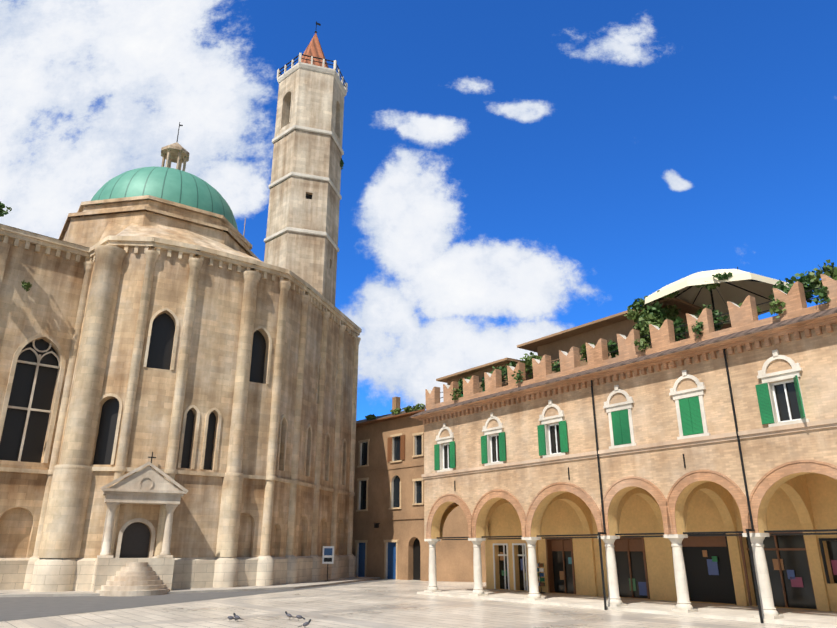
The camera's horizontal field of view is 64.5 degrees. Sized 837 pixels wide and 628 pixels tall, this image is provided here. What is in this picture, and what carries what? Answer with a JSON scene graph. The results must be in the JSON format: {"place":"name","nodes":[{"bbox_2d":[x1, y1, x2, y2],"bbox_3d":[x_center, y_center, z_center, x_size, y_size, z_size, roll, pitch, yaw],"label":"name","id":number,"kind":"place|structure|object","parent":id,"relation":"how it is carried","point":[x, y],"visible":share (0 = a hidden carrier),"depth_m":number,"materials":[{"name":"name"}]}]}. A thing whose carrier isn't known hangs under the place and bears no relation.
{"place":"outdoors","nodes":[
{"label":"outdoors","id":0,"kind":"place"},
{"bbox_2d":[0,577,380,596],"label":"sidewalk","id":1,"kind":"structure","parent":0,"point":[28,593],"depth_m":34.84,"materials":[{"name":"beige stone"}]},
{"bbox_2d":[322,546,333,580],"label":"sign","id":2,"kind":"object","parent":1,"relation":"on","point":[328,555],"visible":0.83,"depth_m":44.16,"materials":[{"name":"grey metal"}]},
{"bbox_2d":[0,579,395,621],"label":"road","id":3,"kind":"structure","parent":0,"point":[15,608],"depth_m":27.88,"materials":[{"name":"grey stone"}]},
{"bbox_2d":[0,224,361,595],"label":"church walls","id":4,"kind":"structure","parent":3,"relation":"on","point":[37,322],"depth_m":39.24,"materials":[{"name":"beige stone"}]},
{"bbox_2d":[2,195,264,262],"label":"church roofs","id":5,"kind":"structure","parent":4,"relation":"on","point":[88,224],"depth_m":44.74,"materials":[{"name":"beige stone"}]},
{"bbox_2d":[91,166,237,229],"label":"dome","id":6,"kind":"structure","parent":4,"relation":"on","point":[179,186],"depth_m":47.28,"materials":[{"name":"green metal"}]},
{"bbox_2d":[161,122,189,170],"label":"lantern","id":7,"kind":"object","parent":6,"relation":"on","point":[177,153],"visible":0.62,"depth_m":52.94,"materials":[{"name":"stone"}]},
{"bbox_2d":[0,158,343,291],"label":"wall plants","id":8,"kind":"object","parent":4,"relation":"attached to","point":[26,285],"depth_m":38.32,"materials":[{"name":"green plant"}]},
{"bbox_2d":[23,245,360,591],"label":"columns","id":9,"kind":"structure","parent":4,"relation":"attached to","point":[56,553],"depth_m":38.45,"materials":[{"name":"beige stone"}]},
{"bbox_2d":[264,21,347,305],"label":"tower","id":10,"kind":"structure","parent":3,"relation":"on","point":[301,238],"depth_m":59.35,"materials":[{"name":"stone"}]},
{"bbox_2d":[0,580,822,627],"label":"plaza","id":11,"kind":"structure","parent":0,"point":[392,604],"depth_m":22.83,"materials":[{"name":"beige stone"}]},
{"bbox_2d":[223,611,310,626],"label":"pigeons","id":12,"kind":"object","parent":11,"relation":"on","point":[287,614],"visible":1,"depth_m":20.54,"materials":[{"name":"grey"}]},
{"bbox_2d":[409,267,836,627],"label":"arcaded building","id":13,"kind":"structure","parent":11,"relation":"on","point":[720,446],"depth_m":25.99,"materials":[{"name":"brick"}]},
{"bbox_2d":[427,537,778,615],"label":"columns","id":14,"kind":"structure","parent":13,"relation":"attached to","point":[768,608],"depth_m":24.99,"materials":[{"name":"white stone"}]},
{"bbox_2d":[450,259,836,400],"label":"terrace plants","id":15,"kind":"object","parent":13,"relation":"on","point":[653,314],"visible":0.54,"depth_m":26.32,"materials":[{"name":"green plant"}]},
{"bbox_2d":[500,550,836,595],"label":"posters","id":16,"kind":"object","parent":13,"relation":"attached to","point":[714,570],"visible":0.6,"depth_m":26.66,"materials":[{"name":"multicoloured paper"}]},
{"bbox_2d":[645,269,788,330],"bbox_3d":[12.346,0.225,27.555,5.451,4.250,5.451,-6,-20,17],"label":"umbrella","id":17,"kind":"object","parent":13,"relation":"on","point":[738,287],"visible":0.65,"depth_m":28.23,"materials":[{"name":"beige fabric"}]},
{"bbox_2d":[0,0,836,420],"label":"sky","id":18,"kind":"structure","parent":0,"point":[514,173],"materials":[{"name":"blue"}]},
{"label":"ground","id":19,"kind":"structure","parent":0,"visible":0},
{"bbox_2d":[352,397,485,581],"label":"buildings","id":20,"kind":"structure","parent":19,"relation":"on","point":[388,542],"depth_m":50.73,"materials":[{"name":"paint"}]},
{"bbox_2d":[365,403,424,420],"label":"plants","id":21,"kind":"object","parent":20,"relation":"on","point":[407,409],"visible":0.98,"depth_m":51.65,"materials":[{"name":"green plant"}]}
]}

